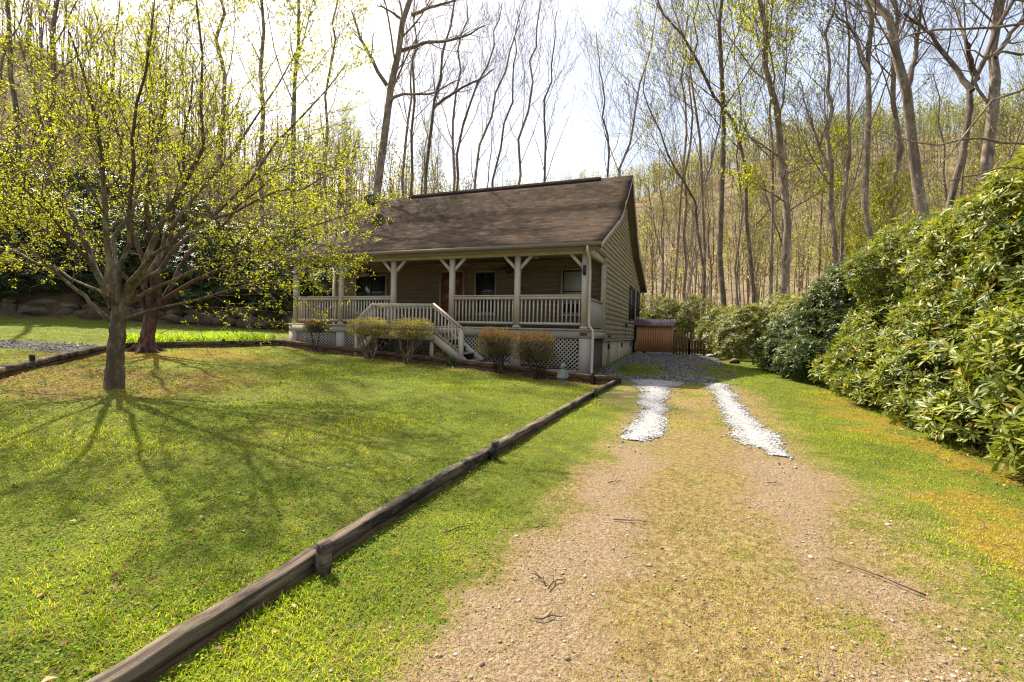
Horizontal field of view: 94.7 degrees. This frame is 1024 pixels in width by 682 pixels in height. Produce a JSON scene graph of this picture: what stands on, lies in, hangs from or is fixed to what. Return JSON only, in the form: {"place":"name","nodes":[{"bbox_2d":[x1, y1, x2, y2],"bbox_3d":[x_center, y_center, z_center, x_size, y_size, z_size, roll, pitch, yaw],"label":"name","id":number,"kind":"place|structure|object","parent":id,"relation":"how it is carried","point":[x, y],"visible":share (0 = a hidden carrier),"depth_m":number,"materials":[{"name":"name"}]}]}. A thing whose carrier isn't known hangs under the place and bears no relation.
{"place":"outdoors","nodes":[
{"label":"outdoors","id":0,"kind":"place"},
{"bbox_2d":[0,36,1023,681],"bbox_3d":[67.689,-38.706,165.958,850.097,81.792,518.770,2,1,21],"label":"ground","id":1,"kind":"structure","parent":0,"point":[468,644],"depth_m":3.41,"materials":[{"name":"green plant"}]},
{"bbox_2d":[0,0,64,252],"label":"budding tree","id":2,"kind":"object","parent":1,"relation":"on","point":[13,94],"visible":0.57,"depth_m":22.12,"materials":[{"name":"green plant"}]},
{"bbox_2d":[0,186,103,299],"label":"rhododendron","id":3,"kind":"object","parent":1,"relation":"on","point":[6,276],"visible":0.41,"depth_m":20.01,"materials":[{"name":"green plant"}]},
{"bbox_2d":[0,164,141,225],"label":"rhododendron","id":4,"kind":"object","parent":1,"relation":"on","point":[86,193],"visible":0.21,"depth_m":24.87,"materials":[{"name":"green plant"}]},
{"bbox_2d":[14,0,158,239],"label":"budding tree","id":5,"kind":"object","parent":1,"relation":"on","point":[54,18],"visible":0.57,"depth_m":23.12,"materials":[{"name":"green plant"}]},
{"bbox_2d":[41,203,188,305],"bbox_3d":[-18.306,-3.977,21.745,5.561,5.378,5.597,1,1,-29],"label":"rhododendron","id":6,"kind":"object","parent":1,"relation":"on","point":[129,267],"visible":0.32,"depth_m":21.20,"materials":[{"name":"green plant"}]},
{"bbox_2d":[75,0,160,136],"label":"bare tree","id":7,"kind":"object","parent":1,"relation":"on","point":[115,52],"visible":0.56,"depth_m":43.17,"materials":[{"name":"brown plant"}]},
{"bbox_2d":[96,10,171,145],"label":"budding tree","id":8,"kind":"object","parent":1,"relation":"on","point":[135,55],"visible":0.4,"depth_m":42.35,"materials":[{"name":"green plant"}]},
{"bbox_2d":[0,339,279,378],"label":"log edging","id":9,"kind":"object","parent":1,"relation":"on","point":[31,363],"visible":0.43,"depth_m":10.77,"materials":[{"name":"brown wood"}]},
{"bbox_2d":[100,192,225,258],"bbox_3d":[-19.399,-6.388,26.708,4.638,4.549,6.464,2,1,21],"label":"rhododendron","id":10,"kind":"object","parent":1,"relation":"on","point":[206,211],"visible":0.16,"depth_m":26.23,"materials":[{"name":"green plant"}]},
{"bbox_2d":[0,297,331,329],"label":"stone wall","id":11,"kind":"structure","parent":1,"relation":"on","point":[38,307],"depth_m":20.93,"materials":[{"name":"grey stone"}]},
{"bbox_2d":[0,13,366,353],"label":"spreading tree","id":12,"kind":"object","parent":1,"relation":"on","point":[146,342],"visible":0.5,"depth_m":12.14,"materials":[{"name":"green plant"}]},
{"bbox_2d":[125,219,253,310],"bbox_3d":[-15.484,-3.515,23.466,5.746,5.601,5.345,2,1,21],"label":"rhododendron","id":13,"kind":"object","parent":1,"relation":"on","point":[187,294],"visible":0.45,"depth_m":22.21,"materials":[{"name":"green plant"}]},
{"bbox_2d":[99,330,280,345],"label":"daylily foliage","id":14,"kind":"object","parent":1,"relation":"on","point":[172,336],"visible":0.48,"depth_m":14.62,"materials":[{"name":"green plant"}]},
{"bbox_2d":[0,0,411,388],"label":"spreading tree","id":15,"kind":"object","parent":1,"relation":"on","point":[118,302],"visible":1,"depth_m":7.19,"materials":[{"name":"green plant"}]},
{"bbox_2d":[126,0,291,294],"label":"budding tree","id":16,"kind":"object","parent":1,"relation":"on","point":[223,98],"visible":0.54,"depth_m":24.11,"materials":[{"name":"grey plant"}]},
{"bbox_2d":[203,215,312,279],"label":"rhododendron","id":17,"kind":"object","parent":1,"relation":"on","point":[270,232],"visible":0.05,"depth_m":27.83,"materials":[{"name":"green plant"}]},
{"bbox_2d":[199,229,322,316],"bbox_3d":[-12.522,-3.430,24.558,5.752,5.042,5.653,2,1,21],"label":"rhododendron","id":18,"kind":"object","parent":1,"relation":"on","point":[274,295],"visible":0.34,"depth_m":23.14,"materials":[{"name":"green plant"}]},
{"bbox_2d":[199,0,343,295],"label":"budding tree","id":19,"kind":"object","parent":1,"relation":"on","point":[262,220],"visible":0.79,"depth_m":24.84,"materials":[{"name":"green plant"}]},
{"bbox_2d":[280,96,324,234],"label":"budding tree","id":20,"kind":"object","parent":1,"relation":"on","point":[307,119],"visible":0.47,"depth_m":41.58,"materials":[{"name":"green plant"}]},
{"bbox_2d":[235,0,375,300],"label":"budding tree","id":21,"kind":"object","parent":1,"relation":"on","point":[293,117],"visible":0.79,"depth_m":25.51,"materials":[{"name":"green plant"}]},
{"bbox_2d":[282,243,332,314],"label":"rhododendron","id":22,"kind":"object","parent":1,"relation":"on","point":[328,285],"visible":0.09,"depth_m":24.14,"materials":[{"name":"green plant"}]},
{"bbox_2d":[301,318,330,351],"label":"clipped shrub","id":23,"kind":"object","parent":1,"relation":"on","point":[313,326],"visible":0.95,"depth_m":14.62,"materials":[{"name":"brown plant"}]},
{"bbox_2d":[258,0,382,292],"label":"budding tree","id":24,"kind":"object","parent":1,"relation":"on","point":[329,75],"visible":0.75,"depth_m":26.75,"materials":[{"name":"grey plant"}]},
{"bbox_2d":[304,96,355,232],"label":"budding tree","id":25,"kind":"object","parent":1,"relation":"on","point":[345,141],"visible":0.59,"depth_m":45.07,"materials":[{"name":"green plant"}]},
{"bbox_2d":[330,107,375,221],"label":"budding tree","id":26,"kind":"object","parent":1,"relation":"on","point":[356,151],"visible":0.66,"depth_m":50.87,"materials":[{"name":"green plant"}]},
{"bbox_2d":[85,376,621,681],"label":"log edging","id":27,"kind":"object","parent":1,"relation":"on","point":[161,654],"visible":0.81,"depth_m":2.58,"materials":[{"name":"brown wood"}]},
{"bbox_2d":[345,316,390,358],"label":"clipped shrub","id":28,"kind":"object","parent":1,"relation":"on","point":[362,331],"visible":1,"depth_m":13.42,"materials":[{"name":"green plant"}]},
{"bbox_2d":[0,339,741,384],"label":"gravel","id":29,"kind":"structure","parent":1,"relation":"on","point":[663,358],"depth_m":14.82,"materials":[{"name":"grey gravel"}]},
{"bbox_2d":[635,319,675,353],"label":"storage shed","id":30,"kind":"structure","parent":29,"relation":"on","point":[654,335],"depth_m":21.89,"materials":[{"name":"brown wood"}]},
{"bbox_2d":[354,61,418,178],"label":"tree","id":31,"kind":"object","parent":1,"relation":"on","point":[381,115],"visible":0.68,"depth_m":47.69,"materials":[{"name":"brown plant"}]},
{"bbox_2d":[0,21,800,347],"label":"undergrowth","id":32,"kind":"object","parent":1,"relation":"on","point":[114,145],"visible":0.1,"depth_m":46.60,"materials":[{"name":"green plant"}]},
{"bbox_2d":[355,0,460,196],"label":"bare tree","id":33,"kind":"object","parent":1,"relation":"on","point":[405,143],"visible":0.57,"depth_m":35.96,"materials":[{"name":"brown plant"}]},
{"bbox_2d":[389,316,435,363],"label":"clipped shrub","id":34,"kind":"object","parent":1,"relation":"on","point":[412,333],"visible":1,"depth_m":12.73,"materials":[{"name":"green plant"}]},
{"bbox_2d":[357,0,468,194],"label":"bare tree","id":35,"kind":"object","parent":1,"relation":"on","point":[411,129],"visible":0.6,"depth_m":36.90,"materials":[{"name":"brown plant"}]},
{"bbox_2d":[331,0,507,208],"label":"bare tree","id":36,"kind":"object","parent":1,"relation":"on","point":[390,98],"visible":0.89,"depth_m":29.79,"materials":[{"name":"grey plant"}]},
{"bbox_2d":[403,110,448,192],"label":"budding tree","id":37,"kind":"object","parent":1,"relation":"on","point":[431,149],"visible":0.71,"depth_m":64.70,"materials":[{"name":"green plant"}]},
{"bbox_2d":[392,0,499,193],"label":"bare tree","id":38,"kind":"object","parent":1,"relation":"on","point":[431,125],"visible":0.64,"depth_m":37.87,"materials":[{"name":"brown plant"}]},
{"bbox_2d":[280,339,617,384],"bbox_3d":[-2.755,0.529,13.445,11.486,0.853,0.580,2,1,25],"label":"log edging","id":39,"kind":"object","parent":1,"relation":"on","point":[552,375],"visible":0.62,"depth_m":12.56,"materials":[{"name":"brown wood"}]},
{"bbox_2d":[415,0,500,190],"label":"bare tree","id":40,"kind":"object","parent":1,"relation":"on","point":[452,138],"visible":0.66,"depth_m":39.68,"materials":[{"name":"brown plant"}]},
{"bbox_2d":[275,175,646,374],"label":"house","id":41,"kind":"structure","parent":1,"relation":"on","point":[577,287],"depth_m":16.09,"materials":[{"name":"brown wood"}]},
{"bbox_2d":[354,274,387,313],"bbox_3d":[-5.446,-1.802,18.193,1.560,1.530,0.090,2,1,21],"label":"window","id":42,"kind":"structure","parent":41,"relation":"in","point":[367,286],"depth_m":18.18,"materials":[{"name":"black glass"}]},
{"bbox_2d":[440,272,462,325],"bbox_3d":[-2.169,-1.491,16.902,0.860,1.950,0.120,2,1,21],"label":"door","id":43,"kind":"structure","parent":41,"relation":"in","point":[445,275],"depth_m":16.96,"materials":[{"name":"brown wood"}]},
{"bbox_2d":[474,270,496,314],"bbox_3d":[-0.938,-1.679,16.437,0.920,1.560,0.090,2,1,21],"label":"window","id":44,"kind":"structure","parent":41,"relation":"in","point":[485,281],"depth_m":16.44,"materials":[{"name":"black glass"}]},
{"bbox_2d":[559,268,581,315],"bbox_3d":[1.996,-1.588,15.295,0.940,1.560,0.090,2,1,21],"label":"window","id":45,"kind":"structure","parent":41,"relation":"in","point":[571,278],"depth_m":15.33,"materials":[{"name":"grey glass"}]},
{"bbox_2d":[406,0,534,190],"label":"bare tree","id":46,"kind":"object","parent":1,"relation":"on","point":[459,143],"visible":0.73,"depth_m":40.28,"materials":[{"name":"brown plant"}]},
{"bbox_2d":[450,81,518,187],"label":"tree","id":47,"kind":"object","parent":1,"relation":"on","point":[471,168],"visible":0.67,"depth_m":54.00,"materials":[{"name":"brown plant"}]},
{"bbox_2d":[474,326,515,373],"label":"clipped shrub","id":48,"kind":"object","parent":1,"relation":"on","point":[497,348],"visible":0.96,"depth_m":11.72,"materials":[{"name":"brown plant"}]},
{"bbox_2d":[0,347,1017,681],"bbox_3d":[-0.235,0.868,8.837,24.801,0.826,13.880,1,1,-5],"label":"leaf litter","id":49,"kind":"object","parent":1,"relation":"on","point":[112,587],"visible":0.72,"depth_m":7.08,"materials":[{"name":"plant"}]},
{"bbox_2d":[466,0,557,188],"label":"bare tree","id":50,"kind":"object","parent":1,"relation":"on","point":[483,135],"visible":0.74,"depth_m":41.82,"materials":[{"name":"brown plant"}]},
{"bbox_2d":[1,0,1023,311],"bbox_3d":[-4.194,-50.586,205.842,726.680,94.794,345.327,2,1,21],"label":"forest","id":51,"kind":"object","parent":1,"relation":"on","point":[365,188],"visible":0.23,"depth_m":102.73,"materials":[{"name":"plant"}]},
{"bbox_2d":[464,0,570,186],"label":"bare tree","id":52,"kind":"object","parent":1,"relation":"on","point":[500,149],"visible":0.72,"depth_m":43.72,"materials":[{"name":"brown plant"}]},
{"bbox_2d":[456,0,588,184],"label":"bare tree","id":53,"kind":"object","parent":1,"relation":"on","point":[525,119],"visible":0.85,"depth_m":41.62,"materials":[{"name":"brown plant"}]},
{"bbox_2d":[508,329,558,379],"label":"clipped shrub","id":54,"kind":"object","parent":1,"relation":"on","point":[529,355],"visible":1,"depth_m":11.21,"materials":[{"name":"brown plant"}]},
{"bbox_2d":[495,0,594,181],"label":"bare tree","id":55,"kind":"object","parent":1,"relation":"on","point":[545,137],"visible":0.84,"depth_m":45.91,"materials":[{"name":"brown plant"}]},
{"bbox_2d":[570,0,687,177],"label":"bare tree","id":56,"kind":"object","parent":1,"relation":"on","point":[604,120],"visible":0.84,"depth_m":43.70,"materials":[{"name":"brown plant"}]},
{"bbox_2d":[562,0,716,176],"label":"bare tree","id":57,"kind":"object","parent":1,"relation":"on","point":[623,158],"visible":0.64,"depth_m":41.64,"materials":[{"name":"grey plant"}]},
{"bbox_2d":[621,379,681,441],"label":"gravel track","id":58,"kind":"structure","parent":1,"relation":"on","point":[655,405],"depth_m":7.62,"materials":[{"name":"white gravel"}]},
{"bbox_2d":[611,98,701,301],"bbox_3d":[8.979,-8.122,31.257,5.854,17.733,5.765,2,1,43],"label":"budding tree","id":59,"kind":"object","parent":1,"relation":"on","point":[663,211],"visible":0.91,"depth_m":31.59,"materials":[{"name":"green plant"}]},
{"bbox_2d":[300,443,1023,681],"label":"pebbles","id":60,"kind":"object","parent":1,"relation":"on","point":[833,648],"visible":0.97,"depth_m":2.45,"materials":[{"name":"beige stone"}]},
{"bbox_2d":[606,0,725,314],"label":"bare tree","id":61,"kind":"object","parent":1,"relation":"on","point":[682,191],"visible":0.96,"depth_m":28.55,"materials":[{"name":"brown plant"}]},
{"bbox_2d":[640,142,695,296],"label":"budding tree","id":62,"kind":"object","parent":1,"relation":"on","point":[674,212],"visible":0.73,"depth_m":51.75,"materials":[{"name":"green plant"}]},
{"bbox_2d":[639,291,724,351],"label":"rhododendron","id":63,"kind":"object","parent":1,"relation":"on","point":[681,314],"visible":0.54,"depth_m":24.59,"materials":[{"name":"green plant"}]},
{"bbox_2d":[614,0,750,318],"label":"bare tree","id":64,"kind":"object","parent":1,"relation":"on","point":[684,246],"visible":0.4,"depth_m":34.09,"materials":[{"name":"brown plant"}]},
{"bbox_2d":[653,158,717,301],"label":"bare tree","id":65,"kind":"object","parent":1,"relation":"on","point":[689,278],"visible":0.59,"depth_m":54.16,"materials":[{"name":"brown plant"}]},
{"bbox_2d":[635,0,749,304],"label":"bare tree","id":66,"kind":"object","parent":1,"relation":"on","point":[678,227],"visible":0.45,"depth_m":33.67,"materials":[{"name":"brown plant"}]},
{"bbox_2d":[672,171,724,318],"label":"bare tree","id":67,"kind":"object","parent":1,"relation":"on","point":[696,265],"visible":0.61,"depth_m":51.88,"materials":[{"name":"brown plant"}]},
{"bbox_2d":[607,0,797,317],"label":"bare tree","id":68,"kind":"object","parent":1,"relation":"on","point":[702,194],"visible":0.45,"depth_m":31.89,"materials":[{"name":"brown plant"}]},
{"bbox_2d":[607,379,804,472],"bbox_3d":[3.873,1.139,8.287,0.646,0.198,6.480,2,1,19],"label":"gravel track","id":69,"kind":"structure","parent":1,"relation":"on","point":[754,434],"depth_m":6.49,"materials":[{"name":"white gravel"}]},
{"bbox_2d":[588,0,827,302],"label":"budding tree","id":70,"kind":"object","parent":1,"relation":"on","point":[748,240],"visible":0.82,"depth_m":26.80,"materials":[{"name":"brown plant"}]},
{"bbox_2d":[687,137,752,308],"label":"bare tree","id":71,"kind":"object","parent":1,"relation":"on","point":[708,248],"visible":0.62,"depth_m":46.76,"materials":[{"name":"brown plant"}]},
{"bbox_2d":[650,0,833,334],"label":"budding tree","id":72,"kind":"object","parent":1,"relation":"on","point":[721,217],"visible":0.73,"depth_m":25.73,"materials":[{"name":"green plant"}]},
{"bbox_2d":[710,137,776,346],"bbox_3d":[18.026,-7.818,37.569,4.818,17.444,5.540,2,1,36],"label":"bare tree","id":73,"kind":"object","parent":1,"relation":"on","point":[737,265],"visible":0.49,"depth_m":37.29,"materials":[{"name":"brown plant"}]},
{"bbox_2d":[674,0,814,305],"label":"budding tree","id":74,"kind":"object","parent":1,"relation":"on","point":[739,236],"visible":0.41,"depth_m":30.64,"materials":[{"name":"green plant"}]},
{"bbox_2d":[715,177,775,326],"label":"budding tree","id":75,"kind":"object","parent":1,"relation":"on","point":[732,215],"visible":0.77,"depth_m":35.02,"materials":[{"name":"green plant"}]},
{"bbox_2d":[694,292,801,359],"bbox_3d":[10.287,-0.583,20.264,4.152,2.869,5.140,1,1,1],"label":"rhododendron","id":76,"kind":"object","parent":1,"relation":"on","point":[748,322],"visible":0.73,"depth_m":19.20,"materials":[{"name":"green plant"}]},
{"bbox_2d":[677,0,859,305],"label":"budding tree","id":77,"kind":"object","parent":1,"relation":"on","point":[784,271],"visible":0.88,"depth_m":23.86,"materials":[{"name":"green plant"}]},
{"bbox_2d":[711,0,855,312],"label":"budding tree","id":78,"kind":"object","parent":1,"relation":"on","point":[750,31],"visible":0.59,"depth_m":25.75,"materials":[{"name":"brown plant"}]},
{"bbox_2d":[743,123,825,302],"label":"bare tree","id":79,"kind":"object","parent":1,"relation":"on","point":[790,201],"visible":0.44,"depth_m":58.78,"materials":[{"name":"brown plant"}]},
{"bbox_2d":[756,186,815,282],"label":"budding tree","id":80,"kind":"object","parent":1,"relation":"on","point":[804,227],"visible":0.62,"depth_m":47.01,"materials":[{"name":"green plant"}]},
{"bbox_2d":[727,73,859,320],"bbox_3d":[21.992,-10.594,37.878,8.929,23.278,7.730,2,1,11],"label":"bare tree","id":81,"kind":"object","parent":1,"relation":"on","point":[782,224],"visible":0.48,"depth_m":38.89,"materials":[{"name":"brown plant"}]},
{"bbox_2d":[763,53,884,244],"bbox_3d":[19.350,-8.735,29.479,6.761,19.545,6.714,1,1,-32],"label":"bare tree","id":82,"kind":"object","parent":1,"relation":"on","point":[820,160],"visible":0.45,"depth_m":29.76,"materials":[{"name":"brown plant"}]},
{"bbox_2d":[761,16,890,280],"bbox_3d":[20.785,-9.832,32.186,6.896,21.728,5.530,1,1,-25],"label":"budding tree","id":83,"kind":"object","parent":1,"relation":"on","point":[822,204],"visible":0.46,"depth_m":31.87,"materials":[{"name":"green plant"}]},
{"bbox_2d":[748,259,906,382],"bbox_3d":[9.112,-0.635,13.723,4.693,3.612,4.023,1,1,-6],"label":"rhododendron","id":84,"kind":"object","parent":1,"relation":"on","point":[792,348],"visible":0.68,"depth_m":13.33,"materials":[{"name":"green plant"}]},
{"bbox_2d":[794,183,874,267],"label":"budding tree","id":85,"kind":"object","parent":1,"relation":"on","point":[835,198],"visible":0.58,"depth_m":29.88,"materials":[{"name":"green plant"}]},
{"bbox_2d":[766,247,922,359],"bbox_3d":[11.511,-1.089,16.005,3.749,3.980,5.410,1,1,-22],"label":"rhododendron","id":86,"kind":"object","parent":1,"relation":"on","point":[789,305],"visible":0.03,"depth_m":17.27,"materials":[{"name":"green plant"}]},
{"bbox_2d":[735,0,956,258],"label":"bare tree","id":87,"kind":"object","parent":1,"relation":"on","point":[905,80],"visible":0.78,"depth_m":15.84,"materials":[{"name":"brown plant"}]},
{"bbox_2d":[815,99,896,261],"bbox_3d":[28.033,-9.962,39.138,5.550,21.807,6.920,2,1,31],"label":"budding tree","id":88,"kind":"object","parent":1,"relation":"on","point":[846,166],"visible":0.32,"depth_m":39.11,"materials":[{"name":"green plant"}]},
{"bbox_2d":[759,0,956,266],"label":"budding tree","id":89,"kind":"object","parent":1,"relation":"on","point":[848,164],"visible":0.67,"depth_m":21.31,"materials":[{"name":"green plant"}]},
{"bbox_2d":[804,62,927,262],"bbox_3d":[18.635,-6.939,25.589,5.528,15.981,5.489,1,1,-20],"label":"bare tree","id":90,"kind":"object","parent":1,"relation":"on","point":[850,190],"visible":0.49,"depth_m":25.12,"materials":[{"name":"brown plant"}]},
{"bbox_2d":[753,0,981,278],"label":"bare tree","id":91,"kind":"object","parent":1,"relation":"on","point":[829,164],"visible":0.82,"depth_m":20.97,"materials":[{"name":"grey plant"}]},
{"bbox_2d":[814,0,950,248],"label":"bare tree","id":92,"kind":"object","parent":1,"relation":"on","point":[866,64],"visible":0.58,"depth_m":18.90,"materials":[{"name":"brown plant"}]},
{"bbox_2d":[837,152,932,258],"bbox_3d":[15.666,-3.361,19.977,3.058,8.788,3.792,2,1,18],"label":"budding tree","id":93,"kind":"object","parent":1,"relation":"on","point":[878,196],"visible":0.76,"depth_m":19.64,"materials":[{"name":"green plant"}]},
{"bbox_2d":[805,207,981,397],"bbox_3d":[9.340,-0.841,10.519,5.481,4.471,3.616,1,1,3],"label":"rhododendron","id":94,"kind":"object","parent":1,"relation":"on","point":[851,349],"visible":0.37,"depth_m":10.71,"materials":[{"name":"green plant"}]},
{"bbox_2d":[839,109,956,235],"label":"bare tree","id":95,"kind":"object","parent":1,"relation":"on","point":[903,167],"visible":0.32,"depth_m":40.03,"materials":[{"name":"brown plant"}]},
{"bbox_2d":[818,0,980,276],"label":"bare tree","id":96,"kind":"object","parent":1,"relation":"on","point":[893,98],"visible":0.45,"depth_m":20.92,"materials":[{"name":"brown plant"}]},
{"bbox_2d":[840,188,1023,433],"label":"rhododendron","id":97,"kind":"object","parent":1,"relation":"on","point":[922,354],"visible":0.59,"depth_m":7.84,"materials":[{"name":"green plant"}]},
{"bbox_2d":[853,0,1023,199],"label":"overhanging tree","id":98,"kind":"object","parent":1,"relation":"on","point":[997,98],"visible":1,"depth_m":6.08,"materials":[{"name":"grey plant"}]},
{"bbox_2d":[881,0,1023,221],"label":"bare tree","id":99,"kind":"object","parent":1,"relation":"on","point":[969,87],"visible":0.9,"depth_m":12.92,"materials":[{"name":"brown plant"}]},
{"bbox_2d":[890,0,1023,189],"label":"bare tree","id":100,"kind":"object","parent":1,"relation":"on","point":[987,155],"visible":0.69,"depth_m":15.02,"materials":[{"name":"grey plant"}]},
{"bbox_2d":[910,141,1023,479],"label":"rhododendron","id":101,"kind":"object","parent":1,"relation":"on","point":[997,403],"visible":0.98,"depth_m":5.95,"materials":[{"name":"green plant"}]},
{"bbox_2d":[912,15,1022,209],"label":"bare tree","id":102,"kind":"object","parent":1,"relation":"on","point":[944,149],"visible":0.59,"depth_m":37.48,"materials":[{"name":"brown plant"}]},
{"bbox_2d":[930,26,1023,205],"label":"bare tree","id":103,"kind":"object","parent":1,"relation":"on","point":[1014,148],"visible":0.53,"depth_m":24.04,"materials":[{"name":"brown plant"}]},
{"bbox_2d":[951,34,1023,198],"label":"budding tree","id":104,"kind":"object","parent":1,"relation":"on","point":[1020,58],"visible":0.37,"depth_m":31.00,"materials":[{"name":"green plant"}]},
{"bbox_2d":[0,321,1023,681],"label":"grass","id":105,"kind":"structure","parent":0,"point":[384,415],"depth_m":3.32,"materials":[{"name":"green plant"}]},
{"bbox_2d":[0,0,1023,207],"label":"sky","id":106,"kind":"structure","parent":0,"point":[581,151],"materials":[{"name":"white"}]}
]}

